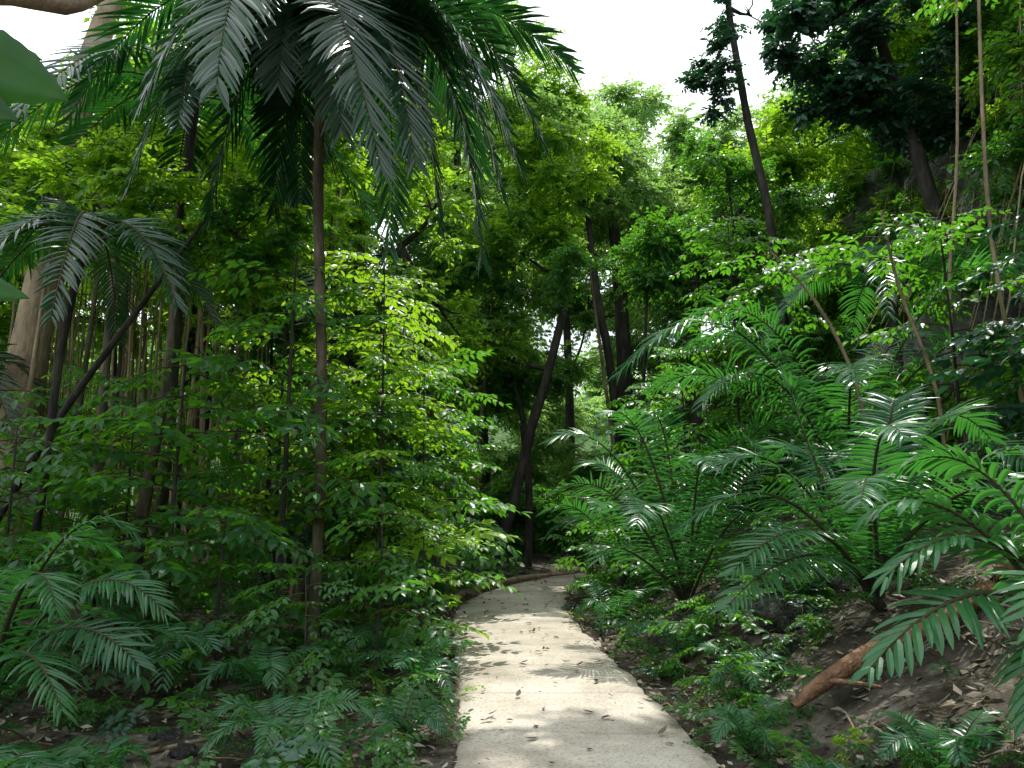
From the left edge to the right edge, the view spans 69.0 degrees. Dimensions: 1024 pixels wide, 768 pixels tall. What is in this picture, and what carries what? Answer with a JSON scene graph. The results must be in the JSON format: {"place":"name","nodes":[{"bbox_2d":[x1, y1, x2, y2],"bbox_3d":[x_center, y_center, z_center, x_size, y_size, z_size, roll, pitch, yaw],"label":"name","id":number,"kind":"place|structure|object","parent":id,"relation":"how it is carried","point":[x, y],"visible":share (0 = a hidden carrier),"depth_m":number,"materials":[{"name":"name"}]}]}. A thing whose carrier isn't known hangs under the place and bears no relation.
{"place":"outdoors","nodes":[
{"label":"outdoors","id":0,"kind":"place"},
{"bbox_2d":[0,0,962,396],"label":"sky","id":1,"kind":"structure","parent":0,"point":[650,40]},
{"bbox_2d":[0,379,1023,767],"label":"ground","id":2,"kind":"structure","parent":0,"point":[848,701],"depth_m":5.91,"materials":[{"name":"soil"}]},
{"bbox_2d":[0,342,72,457],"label":"palm tree","id":3,"kind":"object","parent":2,"relation":"on","point":[4,356],"visible":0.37,"depth_m":10.20,"materials":[{"name":"green plant"}]},
{"bbox_2d":[0,386,102,597],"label":"sapling tree","id":4,"kind":"object","parent":2,"relation":"on","point":[25,510],"visible":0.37,"depth_m":8.79,"materials":[{"name":"green plant"}]},
{"bbox_2d":[0,0,103,301],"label":"broadleaf tree","id":5,"kind":"object","parent":2,"relation":"on","point":[27,77],"visible":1,"depth_m":2.48,"materials":[{"name":"green plant"}]},
{"bbox_2d":[0,144,116,546],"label":"slender tree","id":6,"kind":"object","parent":2,"relation":"on","point":[25,182],"visible":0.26,"depth_m":10.97,"materials":[{"name":"green plant"}]},
{"bbox_2d":[0,420,133,597],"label":"sapling tree","id":7,"kind":"object","parent":2,"relation":"on","point":[96,505],"visible":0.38,"depth_m":7.82,"materials":[{"name":"green plant"}]},
{"bbox_2d":[0,123,139,462],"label":"rainforest tree","id":8,"kind":"object","parent":2,"relation":"on","point":[5,321],"visible":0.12,"depth_m":14.93,"materials":[{"name":"green plant"}]},
{"bbox_2d":[0,551,155,651],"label":"palm plant","id":9,"kind":"object","parent":2,"relation":"on","point":[34,604],"visible":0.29,"depth_m":6.13,"materials":[{"name":"green plant"}]},
{"bbox_2d":[0,425,157,614],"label":"sapling tree","id":10,"kind":"object","parent":2,"relation":"on","point":[71,472],"visible":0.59,"depth_m":6.82,"materials":[{"name":"green plant"}]},
{"bbox_2d":[0,522,178,713],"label":"sapling tree","id":11,"kind":"object","parent":2,"relation":"on","point":[83,608],"visible":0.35,"depth_m":5.83,"materials":[{"name":"green plant"}]},
{"bbox_2d":[44,735,151,767],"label":"palm seedling","id":12,"kind":"object","parent":2,"relation":"on","point":[119,746],"visible":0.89,"depth_m":4.19,"materials":[{"name":"green plant"}]},
{"bbox_2d":[0,512,209,726],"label":"palm plant","id":13,"kind":"object","parent":2,"relation":"on","point":[30,576],"visible":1,"depth_m":4.61,"materials":[{"name":"green plant"}]},
{"bbox_2d":[0,195,225,644],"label":"palm tree","id":14,"kind":"object","parent":2,"relation":"on","point":[56,223],"visible":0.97,"depth_m":7.41,"materials":[{"name":"green plant"}]},
{"bbox_2d":[0,123,229,632],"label":"rainforest tree","id":15,"kind":"object","parent":2,"relation":"on","point":[112,164],"visible":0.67,"depth_m":9.47,"materials":[{"name":"green plant"}]},
{"bbox_2d":[17,414,223,627],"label":"sapling tree","id":16,"kind":"object","parent":2,"relation":"on","point":[135,490],"visible":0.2,"depth_m":9.07,"materials":[{"name":"green plant"}]},
{"bbox_2d":[1,364,251,631],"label":"sapling tree","id":17,"kind":"object","parent":2,"relation":"on","point":[81,373],"visible":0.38,"depth_m":8.38,"materials":[{"name":"green plant"}]},
{"bbox_2d":[0,0,304,608],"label":"rainforest tree","id":18,"kind":"object","parent":2,"relation":"on","point":[24,332],"visible":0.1,"depth_m":11.25,"materials":[{"name":"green plant"}]},
{"bbox_2d":[0,126,268,604],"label":"bamboo","id":19,"kind":"object","parent":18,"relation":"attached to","point":[130,355],"visible":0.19,"depth_m":12.40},
{"bbox_2d":[2,340,310,670],"bbox_3d":[-3.325,1.143,7.253,2.831,3.250,2.979,0,-10,0],"label":"sapling tree","id":20,"kind":"object","parent":2,"relation":"on","point":[180,571],"visible":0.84,"depth_m":7.22,"materials":[{"name":"green plant"}]},
{"bbox_2d":[0,175,340,521],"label":"rainforest tree","id":21,"kind":"object","parent":2,"relation":"on","point":[239,195],"visible":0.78,"depth_m":8.95,"materials":[{"name":"green plant"}]},
{"bbox_2d":[80,606,261,699],"bbox_3d":[-2.843,2.343,6.287,1.399,0.778,1.476,3,-10,-15],"label":"palm seedling","id":22,"kind":"object","parent":2,"relation":"on","point":[170,655],"visible":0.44,"depth_m":6.02,"materials":[{"name":"green plant"}]},
{"bbox_2d":[63,0,310,527],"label":"rainforest tree","id":23,"kind":"object","parent":2,"relation":"on","point":[265,205],"visible":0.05,"depth_m":17.94,"materials":[{"name":"green plant"}]},
{"bbox_2d":[0,27,382,621],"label":"palm tree","id":24,"kind":"object","parent":2,"relation":"on","point":[189,116],"visible":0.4,"depth_m":10.62,"materials":[{"name":"green plant"}]},
{"bbox_2d":[141,107,261,592],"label":"slender tree","id":25,"kind":"object","parent":2,"relation":"on","point":[213,155],"visible":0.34,"depth_m":12.57,"materials":[{"name":"green plant"}]},
{"bbox_2d":[92,118,313,583],"bbox_3d":[-5.942,-0.481,14.777,4.383,8.952,4.552,0,-10,0],"label":"rainforest tree","id":26,"kind":"object","parent":2,"relation":"on","point":[164,324],"visible":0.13,"depth_m":14.35,"materials":[{"name":"green plant"}]},
{"bbox_2d":[109,497,319,693],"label":"sapling tree","id":27,"kind":"object","parent":2,"relation":"on","point":[250,566],"visible":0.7,"depth_m":6.58,"materials":[{"name":"green plant"}]},
{"bbox_2d":[118,189,313,646],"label":"rainforest tree","id":28,"kind":"object","parent":2,"relation":"on","point":[204,243],"visible":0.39,"depth_m":9.41,"materials":[{"name":"green plant"}]},
{"bbox_2d":[35,390,467,569],"bbox_3d":[-8.498,2.481,18.429,14.749,4.922,12.828,0,-10,0],"label":"understory foliage","id":29,"kind":"object","parent":2,"relation":"on","point":[256,488],"visible":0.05,"depth_m":17.01,"materials":[{"name":"green plant"}]},
{"bbox_2d":[185,641,341,705],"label":"palm seedling","id":30,"kind":"object","parent":2,"relation":"on","point":[236,664],"visible":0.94,"depth_m":5.81,"materials":[{"name":"green plant"}]},
{"bbox_2d":[217,279,313,585],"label":"slender tree","id":31,"kind":"object","parent":2,"relation":"on","point":[298,333],"visible":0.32,"depth_m":14.96,"materials":[{"name":"green plant"}]},
{"bbox_2d":[141,255,416,650],"bbox_3d":[-2.343,0.750,7.989,2.755,4.450,2.483,3,-10,-15],"label":"sapling tree","id":32,"kind":"object","parent":2,"relation":"on","point":[243,366],"visible":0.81,"depth_m":7.87,"materials":[{"name":"green plant"}]},
{"bbox_2d":[189,571,371,713],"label":"sapling tree","id":33,"kind":"object","parent":2,"relation":"on","point":[324,674],"visible":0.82,"depth_m":6.12,"materials":[{"name":"green plant"}]},
{"bbox_2d":[183,203,388,634],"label":"sapling tree","id":34,"kind":"object","parent":2,"relation":"on","point":[298,450],"visible":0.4,"depth_m":9.55,"materials":[{"name":"green plant"}]},
{"bbox_2d":[198,687,376,767],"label":"palm seedling","id":35,"kind":"object","parent":2,"relation":"on","point":[302,705],"visible":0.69,"depth_m":4.58,"materials":[{"name":"green plant"}]},
{"bbox_2d":[52,0,585,669],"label":"palm tree","id":36,"kind":"object","parent":2,"relation":"on","point":[292,50],"visible":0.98,"depth_m":8.47,"materials":[{"name":"green plant"}]},
{"bbox_2d":[280,121,378,614],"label":"slender tree","id":37,"kind":"object","parent":2,"relation":"on","point":[361,174],"visible":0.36,"depth_m":11.86,"materials":[{"name":"green plant"}]},
{"bbox_2d":[221,264,448,476],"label":"palm tree","id":38,"kind":"object","parent":2,"relation":"on","point":[306,277],"visible":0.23,"depth_m":13.47,"materials":[{"name":"green plant"}]},
{"bbox_2d":[293,176,379,602],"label":"slender tree","id":39,"kind":"object","parent":2,"relation":"on","point":[340,210],"visible":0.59,"depth_m":13.42,"materials":[{"name":"green plant"}]},
{"bbox_2d":[270,396,438,642],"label":"sapling tree","id":40,"kind":"object","parent":2,"relation":"on","point":[296,520],"visible":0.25,"depth_m":8.91,"materials":[{"name":"green plant"}]},
{"bbox_2d":[269,264,477,629],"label":"sapling tree","id":41,"kind":"object","parent":2,"relation":"on","point":[430,487],"visible":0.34,"depth_m":10.67,"materials":[{"name":"green plant"}]},
{"bbox_2d":[284,452,473,680],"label":"sapling tree","id":42,"kind":"object","parent":2,"relation":"on","point":[403,583],"visible":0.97,"depth_m":7.08,"materials":[{"name":"green plant"}]},
{"bbox_2d":[268,3,493,562],"bbox_3d":[-3.461,-3.135,17.436,6.005,15.364,6.099,3,-10,-16],"label":"rainforest tree","id":43,"kind":"object","parent":2,"relation":"on","point":[357,224],"visible":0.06,"depth_m":16.92,"materials":[{"name":"green plant"}]},
{"bbox_2d":[246,257,520,657],"bbox_3d":[-1.596,0.764,8.623,2.384,4.729,2.679,-9,-13,42],"label":"sapling tree","id":44,"kind":"object","parent":2,"relation":"on","point":[410,405],"visible":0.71,"depth_m":8.69,"materials":[{"name":"green plant"}]},
{"bbox_2d":[53,312,721,477],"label":"hillside foliage","id":45,"kind":"object","parent":2,"relation":"on","point":[597,394],"visible":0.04,"depth_m":69.25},
{"bbox_2d":[353,685,447,754],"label":"palm seedling","id":46,"kind":"object","parent":2,"relation":"on","point":[397,717],"visible":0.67,"depth_m":5.25,"materials":[{"name":"green plant"}]},
{"bbox_2d":[350,639,461,699],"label":"palm seedling","id":47,"kind":"object","parent":2,"relation":"on","point":[404,659],"visible":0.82,"depth_m":6.53,"materials":[{"name":"green plant"}]},
{"bbox_2d":[331,164,507,591],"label":"rainforest tree","id":48,"kind":"object","parent":2,"relation":"on","point":[407,267],"visible":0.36,"depth_m":15.40,"materials":[{"name":"green plant"}]},
{"bbox_2d":[322,348,531,644],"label":"sapling tree","id":49,"kind":"object","parent":2,"relation":"on","point":[465,579],"visible":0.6,"depth_m":9.40,"materials":[{"name":"green plant"}]},
{"bbox_2d":[360,514,502,669],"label":"sapling tree","id":50,"kind":"object","parent":2,"relation":"on","point":[463,542],"visible":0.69,"depth_m":7.83,"materials":[{"name":"green plant"}]},
{"bbox_2d":[144,429,737,541],"bbox_3d":[0.583,5.267,33.788,35.736,6.944,15.264,0,-10,0],"label":"understory foliage","id":51,"kind":"object","parent":2,"relation":"on","point":[512,458],"visible":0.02,"depth_m":28.90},
{"bbox_2d":[360,361,524,619],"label":"sapling tree","id":52,"kind":"object","parent":2,"relation":"on","point":[495,552],"visible":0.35,"depth_m":11.66,"materials":[{"name":"green plant"}]},
{"bbox_2d":[382,1,565,555],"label":"rainforest tree","id":53,"kind":"object","parent":2,"relation":"on","point":[490,194],"visible":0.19,"depth_m":23.26,"materials":[{"name":"green plant"}]},
{"bbox_2d":[451,263,526,569],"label":"slender tree","id":54,"kind":"object","parent":2,"relation":"on","point":[513,289],"visible":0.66,"depth_m":19.81,"materials":[{"name":"green plant"}]},
{"bbox_2d":[421,72,590,545],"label":"rainforest tree","id":55,"kind":"object","parent":2,"relation":"on","point":[487,478],"visible":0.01,"depth_m":29.64,"materials":[{"name":"green plant"}]},
{"bbox_2d":[0,459,1023,767],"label":"undergrowth","id":56,"kind":"object","parent":2,"relation":"on","point":[304,755],"visible":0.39,"depth_m":5.93,"materials":[{"name":"green plant"}]},
{"bbox_2d":[0,498,1023,767],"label":"leaf litter","id":57,"kind":"object","parent":2,"relation":"on","point":[906,694],"visible":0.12,"depth_m":6.00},
{"bbox_2d":[4,527,1019,766],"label":"fallen twigs","id":58,"kind":"object","parent":2,"relation":"on","point":[683,675],"depth_m":7.69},
{"bbox_2d":[446,351,594,568],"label":"rainforest tree","id":59,"kind":"object","parent":2,"relation":"on","point":[508,391],"visible":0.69,"depth_m":20.23,"materials":[{"name":"green plant"}]},
{"bbox_2d":[439,474,616,562],"bbox_3d":[0.321,4.636,23.870,5.858,3.421,6.408,1,-10,-7],"label":"understory foliage","id":60,"kind":"object","parent":2,"relation":"on","point":[541,502],"visible":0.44,"depth_m":22.30,"materials":[{"name":"green plant"}]},
{"bbox_2d":[422,46,639,574],"bbox_3d":[0.349,-2.164,19.621,6.237,14.314,3.989,-2,-10,14],"label":"rainforest tree","id":61,"kind":"object","parent":2,"relation":"on","point":[566,127],"visible":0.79,"depth_m":19.39,"materials":[{"name":"green plant"}]},
{"bbox_2d":[504,341,604,476],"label":"rainforest tree","id":62,"kind":"object","parent":2,"relation":"on","point":[557,419],"visible":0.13,"depth_m":39.37,"materials":[{"name":"green plant"}]},
{"bbox_2d":[497,142,630,535],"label":"rainforest tree","id":63,"kind":"object","parent":2,"relation":"on","point":[606,343],"visible":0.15,"depth_m":23.75,"materials":[{"name":"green plant"}]},
{"bbox_2d":[492,426,673,548],"bbox_3d":[3.175,4.944,31.610,8.356,5.788,9.950,0,-10,0],"label":"understory foliage","id":64,"kind":"object","parent":2,"relation":"on","point":[555,456],"visible":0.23,"depth_m":29.98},
{"bbox_2d":[536,236,629,565],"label":"slender tree","id":65,"kind":"object","parent":2,"relation":"on","point":[574,257],"visible":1,"depth_m":17.80,"materials":[{"name":"green plant"}]},
{"bbox_2d":[519,97,649,494],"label":"rainforest tree","id":66,"kind":"object","parent":2,"relation":"on","point":[579,315],"visible":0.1,"depth_m":34.78,"materials":[{"name":"green plant"}]},
{"bbox_2d":[451,570,717,767],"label":"footpath","id":67,"kind":"structure","parent":2,"relation":"on","point":[568,731],"depth_m":6.34,"materials":[{"name":"concrete"}]},
{"bbox_2d":[182,551,1023,767],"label":"path edge herbs","id":68,"kind":"object","parent":2,"relation":"on","point":[836,739],"visible":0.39,"depth_m":5.25,"materials":[{"name":"green plant"}]},
{"bbox_2d":[557,72,681,366],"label":"rainforest tree","id":69,"kind":"object","parent":2,"relation":"on","point":[641,109],"visible":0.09,"depth_m":39.19,"materials":[{"name":"green plant"}]},
{"bbox_2d":[564,492,679,606],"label":"sapling tree","id":70,"kind":"object","parent":2,"relation":"on","point":[605,534],"visible":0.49,"depth_m":11.32,"materials":[{"name":"green plant"}]},
{"bbox_2d":[538,497,708,586],"bbox_3d":[1.910,2.766,12.748,3.083,1.708,3.032,0,-10,0],"label":"palm plant","id":71,"kind":"object","parent":2,"relation":"on","point":[588,511],"visible":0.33,"depth_m":12.54,"materials":[{"name":"green plant"}]},
{"bbox_2d":[518,98,730,539],"bbox_3d":[3.683,-2.355,25.404,8.180,16.548,5.509,-5,-11,26],"label":"rainforest tree","id":72,"kind":"object","parent":2,"relation":"on","point":[650,189],"visible":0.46,"depth_m":24.72,"materials":[{"name":"green plant"}]},
{"bbox_2d":[566,382,700,551],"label":"sapling tree","id":73,"kind":"object","parent":2,"relation":"on","point":[617,425],"visible":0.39,"depth_m":14.37,"materials":[{"name":"green plant"}]},
{"bbox_2d":[539,399,811,612],"bbox_3d":[2.214,1.573,8.984,3.830,2.818,2.670,0,-10,0],"label":"palm plant","id":74,"kind":"object","parent":2,"relation":"on","point":[649,517],"visible":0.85,"depth_m":9.01,"materials":[{"name":"green plant"}]},
{"bbox_2d":[595,102,773,451],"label":"rainforest tree","id":75,"kind":"object","parent":2,"relation":"on","point":[674,138],"visible":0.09,"depth_m":30.83,"materials":[{"name":"green plant"}]},
{"bbox_2d":[602,347,766,560],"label":"sapling tree","id":76,"kind":"object","parent":2,"relation":"on","point":[649,407],"visible":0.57,"depth_m":12.67,"materials":[{"name":"green plant"}]},
{"bbox_2d":[606,150,818,528],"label":"rainforest tree","id":77,"kind":"object","parent":2,"relation":"on","point":[654,233],"visible":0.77,"depth_m":18.59,"materials":[{"name":"green plant"}]},
{"bbox_2d":[641,588,789,675],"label":"sapling tree","id":78,"kind":"object","parent":2,"relation":"on","point":[702,625],"visible":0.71,"depth_m":6.99,"materials":[{"name":"green plant"}]},
{"bbox_2d":[672,128,763,511],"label":"slender tree","id":79,"kind":"object","parent":2,"relation":"on","point":[724,163],"visible":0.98,"depth_m":18.54,"materials":[{"name":"green plant"}]},
{"bbox_2d":[648,213,829,525],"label":"sapling tree","id":80,"kind":"object","parent":2,"relation":"on","point":[739,409],"visible":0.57,"depth_m":14.15,"materials":[{"name":"green plant"}]},
{"bbox_2d":[674,0,804,507],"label":"leaning tree","id":81,"kind":"object","parent":2,"relation":"on","point":[704,72],"visible":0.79,"depth_m":17.15,"materials":[{"name":"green plant"}]},
{"bbox_2d":[695,641,795,692],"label":"palm seedling","id":82,"kind":"object","parent":2,"relation":"on","point":[750,676],"visible":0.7,"depth_m":6.16,"materials":[{"name":"green plant"}]},
{"bbox_2d":[696,695,797,758],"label":"palm seedling","id":83,"kind":"object","parent":2,"relation":"on","point":[735,714],"visible":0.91,"depth_m":5.05,"materials":[{"name":"green plant"}]},
{"bbox_2d":[595,263,927,545],"bbox_3d":[6.649,1.644,20.827,8.285,7.840,12.284,0,-10,0],"label":"understory foliage","id":84,"kind":"object","parent":2,"relation":"on","point":[816,337],"visible":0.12,"depth_m":17.53,"materials":[{"name":"green plant"}]},
{"bbox_2d":[700,475,836,596],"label":"sapling tree","id":85,"kind":"object","parent":2,"relation":"on","point":[720,542],"visible":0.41,"depth_m":8.10,"materials":[{"name":"green plant"}]},
{"bbox_2d":[660,90,885,499],"bbox_3d":[7.788,-1.688,21.700,5.660,13.899,7.097,9,-13,-42],"label":"rainforest tree","id":86,"kind":"object","parent":2,"relation":"on","point":[802,166],"visible":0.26,"depth_m":21.28,"materials":[{"name":"green plant"}]},
{"bbox_2d":[740,595,815,634],"bbox_3d":[2.650,2.341,7.355,0.792,0.507,0.876,0,-10,0],"label":"rock","id":87,"kind":"object","parent":2,"relation":"on","point":[776,613],"visible":0.41,"depth_m":7.12,"materials":[{"name":"stone"}]},
{"bbox_2d":[694,77,870,405],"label":"rainforest tree","id":88,"kind":"object","parent":2,"relation":"on","point":[779,99],"visible":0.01,"depth_m":27.68,"materials":[{"name":"green plant"}]},
{"bbox_2d":[700,242,888,520],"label":"slender tree","id":89,"kind":"object","parent":2,"relation":"on","point":[791,267],"visible":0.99,"depth_m":9.66,"materials":[{"name":"green plant"}]},
{"bbox_2d":[604,245,1023,527],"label":"palm plant","id":90,"kind":"object","parent":2,"relation":"on","point":[865,366],"visible":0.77,"depth_m":10.16,"materials":[{"name":"green plant"}]},
{"bbox_2d":[668,361,1023,620],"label":"palm plant","id":91,"kind":"object","parent":2,"relation":"on","point":[854,484],"visible":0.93,"depth_m":6.23,"materials":[{"name":"green plant"}]},
{"bbox_2d":[717,234,1023,498],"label":"palm plant","id":92,"kind":"object","parent":2,"relation":"on","point":[862,281],"visible":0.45,"depth_m":12.76,"materials":[{"name":"green plant"}]},
{"bbox_2d":[757,0,1001,268],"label":"rainforest tree","id":93,"kind":"object","parent":2,"relation":"on","point":[865,70],"visible":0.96,"depth_m":15.83,"materials":[{"name":"green plant"}]},
{"bbox_2d":[746,430,1023,528],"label":"palm plant","id":94,"kind":"object","parent":2,"relation":"on","point":[1010,463],"visible":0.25,"depth_m":8.12,"materials":[{"name":"green plant"}]},
{"bbox_2d":[795,210,981,515],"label":"slender tree","id":95,"kind":"object","parent":2,"relation":"on","point":[915,233],"visible":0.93,"depth_m":9.43,"materials":[{"name":"green plant"}]},
{"bbox_2d":[791,542,1023,709],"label":"fallen branch","id":96,"kind":"object","parent":2,"relation":"on","point":[841,670],"visible":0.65,"depth_m":5.22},
{"bbox_2d":[829,206,1023,497],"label":"sapling tree","id":97,"kind":"object","parent":2,"relation":"on","point":[940,244],"visible":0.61,"depth_m":9.59,"materials":[{"name":"green plant"}]},
{"bbox_2d":[849,434,1023,739],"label":"palm plant","id":98,"kind":"object","parent":2,"relation":"on","point":[940,463],"visible":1,"depth_m":3.88,"materials":[{"name":"green plant"}]},
{"bbox_2d":[871,706,1011,767],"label":"palm seedling","id":99,"kind":"object","parent":2,"relation":"on","point":[948,747],"visible":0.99,"depth_m":3.92,"materials":[{"name":"green plant"}]},
{"bbox_2d":[913,0,1023,402],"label":"slender tree","id":100,"kind":"object","parent":2,"relation":"on","point":[985,172],"visible":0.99,"depth_m":9.69,"materials":[{"name":"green plant"}]},
{"bbox_2d":[919,208,1023,435],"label":"sapling tree","id":101,"kind":"object","parent":2,"relation":"on","point":[985,377],"visible":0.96,"depth_m":8.01,"materials":[{"name":"green plant"}]},
{"bbox_2d":[703,65,1023,511],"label":"rock cliff","id":102,"kind":"structure","parent":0,"point":[863,203],"depth_m":15.27,"materials":[{"name":"stone"}]},
{"bbox_2d":[717,0,1023,511],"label":"cliff foliage","id":103,"kind":"object","parent":102,"relation":"on","point":[1003,57],"visible":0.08,"depth_m":14.23,"materials":[{"name":"green plant"}]},
{"bbox_2d":[820,0,998,132],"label":"rainforest tree","id":104,"kind":"object","parent":102,"relation":"on","point":[902,41],"visible":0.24,"depth_m":17.37,"materials":[{"name":"green plant"}]},
{"bbox_2d":[811,0,1023,503],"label":"hanging vines","id":105,"kind":"object","parent":102,"relation":"hanging from","point":[1006,214],"visible":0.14,"depth_m":12.81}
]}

